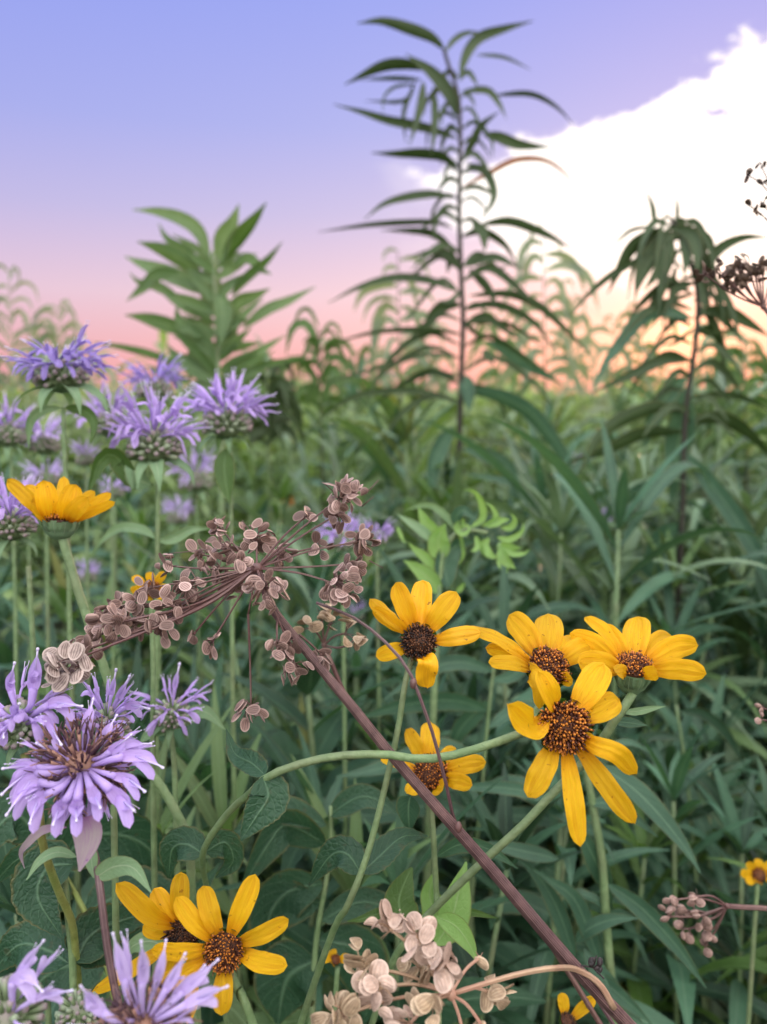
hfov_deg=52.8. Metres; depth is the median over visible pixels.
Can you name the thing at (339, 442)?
meadow plant
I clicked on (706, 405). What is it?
long leaved plant
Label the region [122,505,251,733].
meadow plant
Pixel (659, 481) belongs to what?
long leaved plant
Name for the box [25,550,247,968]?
broadleaf plant
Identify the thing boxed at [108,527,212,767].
broadleaf plant
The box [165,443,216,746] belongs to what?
wild bergamot
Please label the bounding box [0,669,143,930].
broadleaf plant
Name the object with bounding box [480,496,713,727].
long leaved plant
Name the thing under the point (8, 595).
meadow plant
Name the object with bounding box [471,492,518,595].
meadow plant
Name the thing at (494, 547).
meadow plant
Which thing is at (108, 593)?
broadleaf plant
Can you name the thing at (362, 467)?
meadow plant
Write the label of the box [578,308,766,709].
long leaved plant
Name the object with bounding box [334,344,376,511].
tall sunflower stalk
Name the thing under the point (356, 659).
broadleaf plant
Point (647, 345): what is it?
tall sunflower stalk
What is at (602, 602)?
meadow plant
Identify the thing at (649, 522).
meadow plant
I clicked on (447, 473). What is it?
meadow plant
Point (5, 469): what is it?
long leaved plant
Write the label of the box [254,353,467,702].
long leaved plant
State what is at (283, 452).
undergrowth
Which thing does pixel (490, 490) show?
long leaved plant
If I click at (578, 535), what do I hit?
meadow plant
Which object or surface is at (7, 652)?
broadleaf plant
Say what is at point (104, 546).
meadow plant
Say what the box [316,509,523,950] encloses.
broadleaf plant
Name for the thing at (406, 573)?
meadow plant
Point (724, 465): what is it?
long leaved plant
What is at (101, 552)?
meadow plant
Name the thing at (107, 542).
meadow plant
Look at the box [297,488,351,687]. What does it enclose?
meadow plant
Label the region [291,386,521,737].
long leaved plant
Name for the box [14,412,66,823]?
wild bergamot
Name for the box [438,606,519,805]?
meadow plant
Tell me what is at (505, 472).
long leaved plant
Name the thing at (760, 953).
meadow plant
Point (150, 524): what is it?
meadow plant
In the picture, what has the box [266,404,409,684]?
long leaved plant
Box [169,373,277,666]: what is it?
long leaved plant
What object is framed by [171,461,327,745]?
meadow plant
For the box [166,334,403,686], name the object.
long leaved plant
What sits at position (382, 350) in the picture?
tall sunflower stalk
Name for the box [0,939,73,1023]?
wild bergamot
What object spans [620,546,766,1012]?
meadow plant
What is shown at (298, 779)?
broadleaf plant
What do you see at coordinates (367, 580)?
meadow plant
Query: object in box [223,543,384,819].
broadleaf plant
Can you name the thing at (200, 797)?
broadleaf plant
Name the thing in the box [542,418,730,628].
long leaved plant
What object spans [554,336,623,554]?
tall sunflower stalk
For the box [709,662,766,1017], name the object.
meadow plant
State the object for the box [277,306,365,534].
tall sunflower stalk
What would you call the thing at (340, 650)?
meadow plant
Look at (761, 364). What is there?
tall sunflower stalk
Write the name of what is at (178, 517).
wild bergamot
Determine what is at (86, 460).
wild bergamot
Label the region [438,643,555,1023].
meadow plant
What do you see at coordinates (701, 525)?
meadow plant
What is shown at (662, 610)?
meadow plant
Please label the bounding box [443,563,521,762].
meadow plant
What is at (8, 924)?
broadleaf plant
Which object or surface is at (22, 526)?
wild bergamot
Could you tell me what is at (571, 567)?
long leaved plant
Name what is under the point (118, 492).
wild bergamot
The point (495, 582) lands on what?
meadow plant
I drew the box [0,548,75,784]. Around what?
broadleaf plant
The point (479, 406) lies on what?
meadow
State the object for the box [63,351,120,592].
tall sunflower stalk
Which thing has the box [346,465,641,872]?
long leaved plant
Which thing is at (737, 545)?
long leaved plant
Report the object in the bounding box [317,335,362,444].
tall sunflower stalk
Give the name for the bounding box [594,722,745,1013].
meadow plant
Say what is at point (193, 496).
long leaved plant
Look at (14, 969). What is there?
broadleaf plant
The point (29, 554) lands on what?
wild bergamot
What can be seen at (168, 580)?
broadleaf plant
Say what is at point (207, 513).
meadow plant
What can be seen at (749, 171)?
dried seed umbel
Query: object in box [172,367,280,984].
wild bergamot
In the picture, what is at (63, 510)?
false sunflower
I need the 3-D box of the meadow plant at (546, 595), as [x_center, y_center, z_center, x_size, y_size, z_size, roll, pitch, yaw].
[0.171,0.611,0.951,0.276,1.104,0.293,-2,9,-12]
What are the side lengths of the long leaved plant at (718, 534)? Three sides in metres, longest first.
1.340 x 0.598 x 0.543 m
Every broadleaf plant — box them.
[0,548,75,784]
[0,577,59,751]
[0,580,106,787]
[0,594,244,904]
[0,615,44,909]
[0,661,25,767]
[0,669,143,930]
[0,746,254,1012]
[0,749,71,914]
[0,749,73,976]
[0,762,100,1020]
[0,793,59,1023]
[1,749,64,919]
[2,639,190,905]
[5,591,130,927]
[10,544,145,788]
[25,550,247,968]
[25,584,169,751]
[47,769,172,965]
[48,698,308,1023]
[55,575,182,788]
[62,819,89,920]
[72,657,226,1023]
[90,518,389,881]
[92,640,208,966]
[95,534,253,791]
[99,599,211,783]
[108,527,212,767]
[119,577,230,795]
[126,549,191,765]
[126,653,269,1023]
[127,649,281,1023]
[144,550,308,897]
[146,496,497,845]
[160,584,230,898]
[161,538,314,877]
[164,684,342,1023]
[169,529,348,879]
[207,552,448,1011]
[214,712,380,1019]
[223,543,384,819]
[249,693,343,988]
[265,490,576,964]
[281,753,458,1023]
[284,773,545,1023]
[294,577,376,751]
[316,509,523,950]
[317,606,405,825]
[319,762,382,929]
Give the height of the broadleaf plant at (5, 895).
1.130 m
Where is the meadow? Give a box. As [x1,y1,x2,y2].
[0,330,766,589]
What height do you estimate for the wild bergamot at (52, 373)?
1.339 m
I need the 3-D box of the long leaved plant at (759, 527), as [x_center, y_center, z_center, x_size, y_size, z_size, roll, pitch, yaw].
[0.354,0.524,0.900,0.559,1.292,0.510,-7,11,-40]
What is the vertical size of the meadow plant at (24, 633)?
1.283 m
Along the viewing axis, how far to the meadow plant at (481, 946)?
0.54 m
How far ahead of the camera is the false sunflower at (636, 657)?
0.29 m
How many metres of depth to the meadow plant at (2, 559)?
2.22 m
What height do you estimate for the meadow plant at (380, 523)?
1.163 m
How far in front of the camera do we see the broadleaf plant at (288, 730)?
0.65 m
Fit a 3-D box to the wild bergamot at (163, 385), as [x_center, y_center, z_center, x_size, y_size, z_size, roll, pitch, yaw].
[-0.167,0.539,0.672,0.053,1.331,0.067,-6,11,-36]
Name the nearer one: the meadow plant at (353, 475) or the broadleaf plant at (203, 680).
the broadleaf plant at (203, 680)
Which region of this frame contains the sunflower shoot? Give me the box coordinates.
[396,489,529,887]
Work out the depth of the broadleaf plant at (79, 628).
0.86 m
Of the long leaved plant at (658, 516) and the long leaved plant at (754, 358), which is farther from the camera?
the long leaved plant at (754, 358)
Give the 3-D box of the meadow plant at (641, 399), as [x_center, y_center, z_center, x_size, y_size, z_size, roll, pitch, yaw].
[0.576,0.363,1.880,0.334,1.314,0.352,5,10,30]
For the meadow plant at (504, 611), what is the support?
on the ground
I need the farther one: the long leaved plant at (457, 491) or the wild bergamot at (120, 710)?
the long leaved plant at (457, 491)
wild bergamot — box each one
[0,320,119,915]
[0,390,43,760]
[0,473,51,1023]
[0,647,83,990]
[0,697,163,1011]
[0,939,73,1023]
[8,476,32,756]
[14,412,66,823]
[16,453,62,583]
[55,668,149,992]
[55,988,103,1023]
[66,380,148,688]
[68,929,228,1023]
[69,436,101,684]
[75,557,101,678]
[88,380,211,823]
[97,474,129,590]
[116,350,188,835]
[127,662,224,1023]
[160,494,194,696]
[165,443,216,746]
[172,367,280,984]
[256,600,258,656]
[313,507,362,989]
[350,598,367,750]
[363,516,395,1023]
[600,505,630,558]
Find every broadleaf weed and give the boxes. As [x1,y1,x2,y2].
[0,790,220,1003]
[0,839,142,992]
[234,783,397,1023]
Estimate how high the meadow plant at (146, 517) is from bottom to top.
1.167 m
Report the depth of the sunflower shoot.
0.50 m
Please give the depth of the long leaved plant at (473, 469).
1.86 m
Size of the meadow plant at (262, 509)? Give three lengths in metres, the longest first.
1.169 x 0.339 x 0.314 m
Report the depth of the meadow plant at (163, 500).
2.51 m
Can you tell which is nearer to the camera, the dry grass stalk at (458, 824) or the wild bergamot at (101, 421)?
the dry grass stalk at (458, 824)
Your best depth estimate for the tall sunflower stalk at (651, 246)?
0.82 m
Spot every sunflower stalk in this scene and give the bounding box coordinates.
[0,264,42,470]
[11,299,94,639]
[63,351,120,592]
[93,202,314,797]
[223,350,286,631]
[240,359,304,667]
[251,375,318,615]
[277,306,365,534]
[307,17,590,678]
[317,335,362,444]
[322,642,632,1023]
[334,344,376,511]
[354,247,450,577]
[365,346,403,422]
[396,319,456,445]
[449,739,706,1023]
[466,303,528,434]
[493,225,598,486]
[508,378,544,430]
[546,278,597,588]
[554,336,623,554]
[566,191,766,740]
[582,314,655,426]
[611,302,678,444]
[633,705,766,1023]
[690,320,754,555]
[699,331,766,575]
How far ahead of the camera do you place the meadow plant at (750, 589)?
0.88 m
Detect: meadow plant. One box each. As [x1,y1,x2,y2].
[0,413,39,590]
[0,418,62,698]
[0,453,82,777]
[0,495,62,700]
[0,552,68,699]
[2,545,44,779]
[23,389,171,672]
[26,465,217,685]
[41,475,130,698]
[42,493,248,721]
[57,466,124,666]
[77,398,212,675]
[82,466,241,723]
[110,430,193,735]
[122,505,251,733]
[123,506,167,687]
[136,500,217,691]
[137,435,203,575]
[144,408,213,632]
[167,417,228,658]
[167,446,293,722]
[167,551,395,871]
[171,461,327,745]
[172,448,280,703]
[177,385,239,588]
[180,715,326,1005]
[200,449,306,717]
[227,436,293,700]
[228,474,302,666]
[252,608,366,778]
[259,656,538,1023]
[263,676,487,890]
[272,461,311,637]
[278,402,360,620]
[285,432,330,619]
[285,581,381,773]
[286,537,514,824]
[291,395,366,608]
[295,524,458,789]
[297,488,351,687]
[312,435,383,687]
[318,430,389,688]
[319,468,388,695]
[319,672,523,1023]
[322,490,422,740]
[329,401,412,686]
[330,719,451,1018]
[336,564,406,723]
[337,558,453,731]
[343,723,640,1023]
[362,420,410,554]
[364,467,412,589]
[371,403,470,596]
[374,452,418,590]
[375,464,497,716]
[381,503,412,615]
[386,523,427,601]
[388,442,522,663]
[391,565,587,1023]
[395,683,541,1020]
[411,762,613,1023]
[429,737,582,1023]
[431,724,556,1007]
[433,723,665,1023]
[433,730,675,1023]
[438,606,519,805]
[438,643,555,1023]
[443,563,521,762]
[447,489,511,677]
[460,575,592,881]
[461,432,512,597]
[462,466,486,589]
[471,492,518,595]
[478,482,549,610]
[478,755,672,1013]
[487,552,587,841]
[502,567,610,889]
[512,512,590,618]
[514,523,551,608]
[518,564,609,849]
[520,577,646,886]
[531,476,596,593]
[532,382,593,595]
[556,514,766,1005]
[557,692,742,1023]
[563,581,624,884]
[567,722,691,926]
[568,533,643,732]
[570,733,766,1023]
[570,754,766,1023]
[575,795,726,1023]
[577,745,752,999]
[579,563,760,1016]
[581,396,637,591]
[583,609,650,883]
[584,390,672,545]
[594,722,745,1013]
[597,509,658,618]
[599,589,756,797]
[608,552,766,1022]
[619,809,766,1007]
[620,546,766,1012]
[623,673,766,1023]
[631,443,725,705]
[632,458,726,647]
[638,438,667,585]
[639,468,710,699]
[657,462,729,793]
[660,500,730,661]
[668,924,766,1002]
[679,563,765,903]
[694,569,766,872]
[695,919,766,961]
[697,620,766,823]
[703,422,757,551]
[704,441,764,656]
[707,578,766,905]
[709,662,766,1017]
[709,754,766,1023]
[710,407,766,555]
[720,433,757,539]
[721,609,766,865]
[723,572,766,767]
[729,710,766,935]
[746,462,766,577]
[748,590,766,767]
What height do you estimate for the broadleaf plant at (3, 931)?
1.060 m
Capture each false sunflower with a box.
[6,477,200,1023]
[92,872,200,1023]
[130,571,165,1006]
[151,874,288,1023]
[159,611,637,1023]
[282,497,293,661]
[297,580,480,1023]
[325,949,346,1010]
[347,721,517,1023]
[369,616,705,1023]
[557,993,595,1023]
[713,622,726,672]
[740,858,766,1023]
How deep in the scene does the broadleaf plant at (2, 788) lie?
0.64 m
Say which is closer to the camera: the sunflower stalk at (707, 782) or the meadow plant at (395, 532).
the sunflower stalk at (707, 782)
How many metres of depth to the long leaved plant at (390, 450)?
1.21 m
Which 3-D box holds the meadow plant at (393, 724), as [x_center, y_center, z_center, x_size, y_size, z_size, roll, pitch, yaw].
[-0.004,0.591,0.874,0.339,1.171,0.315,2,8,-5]
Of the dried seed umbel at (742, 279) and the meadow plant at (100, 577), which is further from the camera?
the meadow plant at (100, 577)
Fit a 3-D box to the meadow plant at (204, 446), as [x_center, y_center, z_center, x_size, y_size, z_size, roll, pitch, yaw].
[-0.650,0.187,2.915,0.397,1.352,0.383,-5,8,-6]
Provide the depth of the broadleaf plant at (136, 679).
0.62 m
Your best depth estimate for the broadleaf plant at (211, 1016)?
0.56 m
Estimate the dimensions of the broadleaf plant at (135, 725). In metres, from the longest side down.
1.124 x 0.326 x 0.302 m
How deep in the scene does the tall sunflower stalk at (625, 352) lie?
1.89 m
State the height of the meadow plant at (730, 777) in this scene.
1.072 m
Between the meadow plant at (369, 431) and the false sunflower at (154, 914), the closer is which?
the false sunflower at (154, 914)
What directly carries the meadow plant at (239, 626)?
on the ground
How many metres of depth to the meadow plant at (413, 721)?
0.57 m
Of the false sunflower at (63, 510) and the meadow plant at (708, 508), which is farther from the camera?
the meadow plant at (708, 508)
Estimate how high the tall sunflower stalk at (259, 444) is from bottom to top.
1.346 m
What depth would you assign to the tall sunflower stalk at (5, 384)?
1.70 m
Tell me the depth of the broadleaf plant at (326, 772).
0.67 m
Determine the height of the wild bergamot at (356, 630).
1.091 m
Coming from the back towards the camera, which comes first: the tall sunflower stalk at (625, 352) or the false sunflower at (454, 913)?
the tall sunflower stalk at (625, 352)
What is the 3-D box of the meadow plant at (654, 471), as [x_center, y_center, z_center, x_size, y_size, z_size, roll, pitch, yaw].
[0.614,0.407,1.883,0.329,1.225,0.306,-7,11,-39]
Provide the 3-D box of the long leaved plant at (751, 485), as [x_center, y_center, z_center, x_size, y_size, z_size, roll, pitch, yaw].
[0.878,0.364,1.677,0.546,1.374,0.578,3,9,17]
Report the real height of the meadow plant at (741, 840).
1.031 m
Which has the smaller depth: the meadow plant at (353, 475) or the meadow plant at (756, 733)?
the meadow plant at (756, 733)
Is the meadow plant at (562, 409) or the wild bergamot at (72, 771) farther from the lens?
the meadow plant at (562, 409)
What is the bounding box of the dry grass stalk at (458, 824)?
[316,602,614,1023]
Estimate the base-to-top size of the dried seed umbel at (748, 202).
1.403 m
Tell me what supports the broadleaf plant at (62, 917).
on the ground
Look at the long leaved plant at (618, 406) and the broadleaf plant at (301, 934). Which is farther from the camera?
the long leaved plant at (618, 406)
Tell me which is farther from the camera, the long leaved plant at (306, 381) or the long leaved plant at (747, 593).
the long leaved plant at (306, 381)
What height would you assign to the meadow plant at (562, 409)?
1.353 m
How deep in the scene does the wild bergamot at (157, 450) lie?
0.42 m
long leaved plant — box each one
[0,355,104,731]
[0,370,28,592]
[0,388,38,640]
[134,362,294,684]
[151,419,288,658]
[165,363,212,539]
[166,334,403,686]
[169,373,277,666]
[216,391,468,780]
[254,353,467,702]
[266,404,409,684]
[270,351,543,716]
[271,364,328,594]
[274,356,323,561]
[274,381,522,715]
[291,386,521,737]
[295,346,430,614]
[299,355,496,739]
[319,362,420,494]
[337,448,565,761]
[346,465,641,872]
[358,358,571,597]
[375,418,766,871]
[375,422,674,624]
[393,414,766,1023]
[393,425,766,915]
[396,434,631,791]
[403,428,753,892]
[406,401,640,595]
[406,444,516,650]
[437,396,642,688]
[438,382,651,682]
[447,484,766,1022]
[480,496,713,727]
[483,418,766,875]
[485,348,660,603]
[494,403,605,595]
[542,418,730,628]
[560,464,766,1019]
[575,382,766,733]
[576,370,742,603]
[576,550,766,922]
[577,398,762,592]
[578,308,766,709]
[578,460,766,863]
[579,387,766,628]
[596,365,766,701]
[601,373,766,688]
[626,349,766,658]
[628,357,730,524]
[674,548,766,773]
[677,522,766,741]
[681,509,762,690]
[689,421,766,689]
[708,355,766,518]
[715,436,766,554]
[716,362,766,511]
[729,344,765,507]
[736,392,766,588]
[737,369,766,495]
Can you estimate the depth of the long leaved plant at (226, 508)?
3.35 m
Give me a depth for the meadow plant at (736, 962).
0.50 m
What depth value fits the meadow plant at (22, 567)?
1.99 m
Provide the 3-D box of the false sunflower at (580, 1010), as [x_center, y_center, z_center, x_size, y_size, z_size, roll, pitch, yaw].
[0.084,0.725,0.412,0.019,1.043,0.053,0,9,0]
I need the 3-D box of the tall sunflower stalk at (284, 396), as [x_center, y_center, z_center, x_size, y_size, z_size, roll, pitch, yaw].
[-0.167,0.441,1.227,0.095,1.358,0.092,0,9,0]
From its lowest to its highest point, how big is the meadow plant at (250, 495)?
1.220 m
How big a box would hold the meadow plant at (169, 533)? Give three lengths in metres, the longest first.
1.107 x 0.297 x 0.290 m
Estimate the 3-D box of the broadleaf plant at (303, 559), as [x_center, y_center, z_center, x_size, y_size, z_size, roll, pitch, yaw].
[-0.043,0.581,0.809,0.502,1.212,0.539,-3,5,-35]
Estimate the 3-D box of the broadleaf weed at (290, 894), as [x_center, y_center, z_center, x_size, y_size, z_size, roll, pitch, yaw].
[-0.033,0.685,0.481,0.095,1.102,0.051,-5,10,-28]
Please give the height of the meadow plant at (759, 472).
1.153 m
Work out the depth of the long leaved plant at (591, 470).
1.66 m
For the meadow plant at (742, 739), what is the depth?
0.77 m
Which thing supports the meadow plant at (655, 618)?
on the ground
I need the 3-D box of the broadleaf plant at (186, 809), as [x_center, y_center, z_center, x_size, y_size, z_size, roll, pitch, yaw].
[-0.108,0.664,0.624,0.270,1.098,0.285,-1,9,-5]
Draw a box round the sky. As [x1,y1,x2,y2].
[0,0,766,394]
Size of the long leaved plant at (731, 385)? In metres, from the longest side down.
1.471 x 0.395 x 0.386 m
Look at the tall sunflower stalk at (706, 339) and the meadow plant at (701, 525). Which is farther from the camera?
the tall sunflower stalk at (706, 339)
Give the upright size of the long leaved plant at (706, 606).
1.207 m
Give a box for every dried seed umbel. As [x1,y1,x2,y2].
[41,474,636,1023]
[293,603,602,1023]
[658,890,766,957]
[693,252,766,313]
[744,161,766,190]
[745,196,766,220]
[754,703,766,723]
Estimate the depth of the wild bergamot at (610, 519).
1.29 m
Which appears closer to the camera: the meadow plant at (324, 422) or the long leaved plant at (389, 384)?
the meadow plant at (324, 422)
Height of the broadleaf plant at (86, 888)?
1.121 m
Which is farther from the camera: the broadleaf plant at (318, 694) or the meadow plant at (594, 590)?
the meadow plant at (594, 590)
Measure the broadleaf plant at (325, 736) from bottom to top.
1.198 m
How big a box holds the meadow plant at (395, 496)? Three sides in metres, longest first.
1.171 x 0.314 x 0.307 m
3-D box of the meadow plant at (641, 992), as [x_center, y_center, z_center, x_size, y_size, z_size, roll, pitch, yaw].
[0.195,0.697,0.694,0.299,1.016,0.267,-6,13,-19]
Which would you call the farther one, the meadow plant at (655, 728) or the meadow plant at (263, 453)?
the meadow plant at (263, 453)
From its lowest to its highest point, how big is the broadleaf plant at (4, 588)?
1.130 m
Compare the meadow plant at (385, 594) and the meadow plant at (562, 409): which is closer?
the meadow plant at (385, 594)
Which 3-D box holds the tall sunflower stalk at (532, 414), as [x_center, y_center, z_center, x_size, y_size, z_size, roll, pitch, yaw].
[0.084,0.227,1.112,0.382,1.815,0.208,0,9,0]
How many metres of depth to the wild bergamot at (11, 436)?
0.56 m
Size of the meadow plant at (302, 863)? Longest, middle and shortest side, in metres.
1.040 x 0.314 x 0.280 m
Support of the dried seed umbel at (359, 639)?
on the ground
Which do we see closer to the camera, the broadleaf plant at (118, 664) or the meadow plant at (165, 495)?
the broadleaf plant at (118, 664)
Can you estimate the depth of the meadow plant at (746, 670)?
0.85 m
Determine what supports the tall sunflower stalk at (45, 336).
on the ground
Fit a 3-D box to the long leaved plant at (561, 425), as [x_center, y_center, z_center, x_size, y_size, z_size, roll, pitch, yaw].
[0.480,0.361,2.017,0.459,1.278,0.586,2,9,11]
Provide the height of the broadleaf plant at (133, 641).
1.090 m
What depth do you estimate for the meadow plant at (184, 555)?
2.37 m
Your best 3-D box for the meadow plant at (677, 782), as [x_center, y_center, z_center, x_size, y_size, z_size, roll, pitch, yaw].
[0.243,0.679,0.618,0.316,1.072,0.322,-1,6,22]
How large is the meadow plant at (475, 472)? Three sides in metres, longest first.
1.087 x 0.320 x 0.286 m
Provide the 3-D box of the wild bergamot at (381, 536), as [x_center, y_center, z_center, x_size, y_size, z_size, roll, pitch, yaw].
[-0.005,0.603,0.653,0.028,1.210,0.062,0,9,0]
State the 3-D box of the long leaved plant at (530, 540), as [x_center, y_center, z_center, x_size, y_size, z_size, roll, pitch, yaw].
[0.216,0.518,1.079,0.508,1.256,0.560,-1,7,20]
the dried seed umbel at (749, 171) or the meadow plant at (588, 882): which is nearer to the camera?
the dried seed umbel at (749, 171)
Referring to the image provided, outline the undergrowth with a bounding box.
[1,395,759,470]
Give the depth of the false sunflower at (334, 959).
0.36 m
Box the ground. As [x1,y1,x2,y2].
[7,464,766,697]
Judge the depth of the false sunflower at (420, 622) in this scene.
0.29 m
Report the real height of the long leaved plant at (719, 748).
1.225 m
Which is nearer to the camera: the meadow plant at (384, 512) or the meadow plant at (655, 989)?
the meadow plant at (655, 989)
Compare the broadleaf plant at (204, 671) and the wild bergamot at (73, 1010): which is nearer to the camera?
the wild bergamot at (73, 1010)
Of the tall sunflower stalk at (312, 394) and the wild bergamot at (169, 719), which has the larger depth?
the tall sunflower stalk at (312, 394)
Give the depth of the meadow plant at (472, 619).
0.85 m
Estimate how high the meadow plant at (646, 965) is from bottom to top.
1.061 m
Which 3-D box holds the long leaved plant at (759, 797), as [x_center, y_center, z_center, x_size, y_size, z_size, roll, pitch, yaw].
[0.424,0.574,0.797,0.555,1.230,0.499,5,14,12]
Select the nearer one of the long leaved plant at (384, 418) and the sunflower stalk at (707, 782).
the sunflower stalk at (707, 782)
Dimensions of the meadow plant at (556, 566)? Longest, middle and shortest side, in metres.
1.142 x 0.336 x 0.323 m
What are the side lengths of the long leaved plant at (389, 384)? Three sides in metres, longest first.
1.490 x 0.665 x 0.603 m
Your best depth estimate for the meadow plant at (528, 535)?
1.28 m
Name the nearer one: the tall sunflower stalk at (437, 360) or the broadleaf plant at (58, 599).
the broadleaf plant at (58, 599)
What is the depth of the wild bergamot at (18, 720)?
0.26 m
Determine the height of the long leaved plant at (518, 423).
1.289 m
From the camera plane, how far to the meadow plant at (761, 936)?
0.56 m
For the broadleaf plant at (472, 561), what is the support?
on the ground
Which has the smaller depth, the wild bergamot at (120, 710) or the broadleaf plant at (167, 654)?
the wild bergamot at (120, 710)
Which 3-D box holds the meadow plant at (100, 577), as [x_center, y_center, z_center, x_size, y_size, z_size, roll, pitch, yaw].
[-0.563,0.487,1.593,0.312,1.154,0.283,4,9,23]
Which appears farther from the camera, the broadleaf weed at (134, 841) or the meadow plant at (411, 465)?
the meadow plant at (411, 465)
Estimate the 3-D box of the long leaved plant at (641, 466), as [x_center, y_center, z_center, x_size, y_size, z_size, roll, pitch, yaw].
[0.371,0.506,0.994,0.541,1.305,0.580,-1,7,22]
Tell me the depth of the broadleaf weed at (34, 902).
0.30 m
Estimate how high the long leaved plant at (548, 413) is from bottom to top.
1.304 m
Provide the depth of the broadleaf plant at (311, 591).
0.88 m
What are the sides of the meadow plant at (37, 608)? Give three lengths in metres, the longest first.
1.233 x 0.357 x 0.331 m
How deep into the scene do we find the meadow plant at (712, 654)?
1.00 m
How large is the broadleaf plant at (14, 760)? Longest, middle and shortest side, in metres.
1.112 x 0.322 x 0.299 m
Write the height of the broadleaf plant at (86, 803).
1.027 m
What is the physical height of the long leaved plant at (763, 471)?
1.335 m
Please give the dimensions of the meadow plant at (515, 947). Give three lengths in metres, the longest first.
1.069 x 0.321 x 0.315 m
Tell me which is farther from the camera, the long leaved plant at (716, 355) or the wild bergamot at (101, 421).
the long leaved plant at (716, 355)
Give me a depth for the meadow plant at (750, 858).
0.88 m
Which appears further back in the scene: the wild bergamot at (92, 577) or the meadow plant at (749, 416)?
the meadow plant at (749, 416)
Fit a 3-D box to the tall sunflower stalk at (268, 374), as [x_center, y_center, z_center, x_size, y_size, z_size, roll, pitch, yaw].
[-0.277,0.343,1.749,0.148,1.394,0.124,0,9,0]
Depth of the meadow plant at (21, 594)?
1.83 m
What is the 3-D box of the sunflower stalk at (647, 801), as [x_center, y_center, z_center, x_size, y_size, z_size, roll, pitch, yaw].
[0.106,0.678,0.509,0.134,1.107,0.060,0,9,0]
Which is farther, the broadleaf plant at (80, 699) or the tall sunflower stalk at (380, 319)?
the tall sunflower stalk at (380, 319)
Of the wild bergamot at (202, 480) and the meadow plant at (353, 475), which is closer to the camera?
the wild bergamot at (202, 480)
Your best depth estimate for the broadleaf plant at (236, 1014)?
0.45 m
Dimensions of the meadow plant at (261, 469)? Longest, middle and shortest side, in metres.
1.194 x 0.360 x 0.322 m
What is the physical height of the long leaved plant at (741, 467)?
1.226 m
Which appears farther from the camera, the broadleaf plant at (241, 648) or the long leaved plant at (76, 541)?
the long leaved plant at (76, 541)
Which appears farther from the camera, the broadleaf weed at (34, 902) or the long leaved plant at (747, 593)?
the long leaved plant at (747, 593)
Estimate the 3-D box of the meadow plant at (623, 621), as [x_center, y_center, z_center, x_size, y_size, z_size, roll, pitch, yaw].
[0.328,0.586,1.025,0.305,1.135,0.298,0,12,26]
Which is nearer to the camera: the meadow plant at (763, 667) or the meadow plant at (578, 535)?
the meadow plant at (763, 667)
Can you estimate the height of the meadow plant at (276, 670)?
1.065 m
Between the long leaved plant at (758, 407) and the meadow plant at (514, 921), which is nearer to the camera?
the meadow plant at (514, 921)
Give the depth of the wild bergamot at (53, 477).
0.70 m
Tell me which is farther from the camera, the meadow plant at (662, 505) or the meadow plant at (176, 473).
the meadow plant at (176, 473)
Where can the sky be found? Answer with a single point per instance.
(201, 109)
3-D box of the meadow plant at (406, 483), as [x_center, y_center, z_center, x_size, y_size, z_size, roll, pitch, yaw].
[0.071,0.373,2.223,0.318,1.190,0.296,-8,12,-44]
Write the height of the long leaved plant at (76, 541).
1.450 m
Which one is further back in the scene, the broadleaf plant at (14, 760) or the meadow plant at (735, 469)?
the meadow plant at (735, 469)
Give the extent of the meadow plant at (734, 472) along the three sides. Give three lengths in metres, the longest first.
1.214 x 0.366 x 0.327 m
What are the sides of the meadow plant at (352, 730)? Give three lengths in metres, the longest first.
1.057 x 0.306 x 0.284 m
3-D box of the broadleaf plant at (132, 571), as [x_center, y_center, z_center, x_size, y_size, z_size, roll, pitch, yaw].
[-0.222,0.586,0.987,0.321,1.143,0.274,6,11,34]
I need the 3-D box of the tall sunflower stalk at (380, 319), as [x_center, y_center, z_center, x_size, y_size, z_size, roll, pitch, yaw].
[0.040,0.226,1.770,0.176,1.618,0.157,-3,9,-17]
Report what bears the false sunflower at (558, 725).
on the ground
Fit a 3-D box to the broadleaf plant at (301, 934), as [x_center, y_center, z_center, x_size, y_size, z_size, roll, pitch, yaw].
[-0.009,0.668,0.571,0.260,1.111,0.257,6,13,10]
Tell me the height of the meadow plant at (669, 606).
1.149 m
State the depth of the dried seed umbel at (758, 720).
0.33 m
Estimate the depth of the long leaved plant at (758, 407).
2.88 m
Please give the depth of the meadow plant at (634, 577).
1.65 m
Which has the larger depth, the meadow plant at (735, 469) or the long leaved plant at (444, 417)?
the meadow plant at (735, 469)
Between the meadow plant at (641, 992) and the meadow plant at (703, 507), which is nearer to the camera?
the meadow plant at (641, 992)
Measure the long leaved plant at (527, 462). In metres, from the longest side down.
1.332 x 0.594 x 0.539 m
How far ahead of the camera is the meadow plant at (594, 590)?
1.96 m
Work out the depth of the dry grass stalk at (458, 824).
0.27 m
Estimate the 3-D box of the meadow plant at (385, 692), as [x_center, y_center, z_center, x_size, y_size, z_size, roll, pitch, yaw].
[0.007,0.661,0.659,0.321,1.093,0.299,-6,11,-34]
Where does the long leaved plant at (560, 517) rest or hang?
on the ground
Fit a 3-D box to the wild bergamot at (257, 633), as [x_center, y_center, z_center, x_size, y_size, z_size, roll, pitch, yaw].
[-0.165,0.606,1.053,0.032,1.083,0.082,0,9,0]
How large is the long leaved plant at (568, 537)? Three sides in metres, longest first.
1.262 x 0.563 x 0.511 m
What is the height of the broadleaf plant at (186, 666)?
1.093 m
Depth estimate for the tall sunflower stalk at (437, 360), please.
2.65 m
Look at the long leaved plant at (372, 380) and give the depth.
3.44 m
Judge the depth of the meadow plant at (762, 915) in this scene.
0.60 m

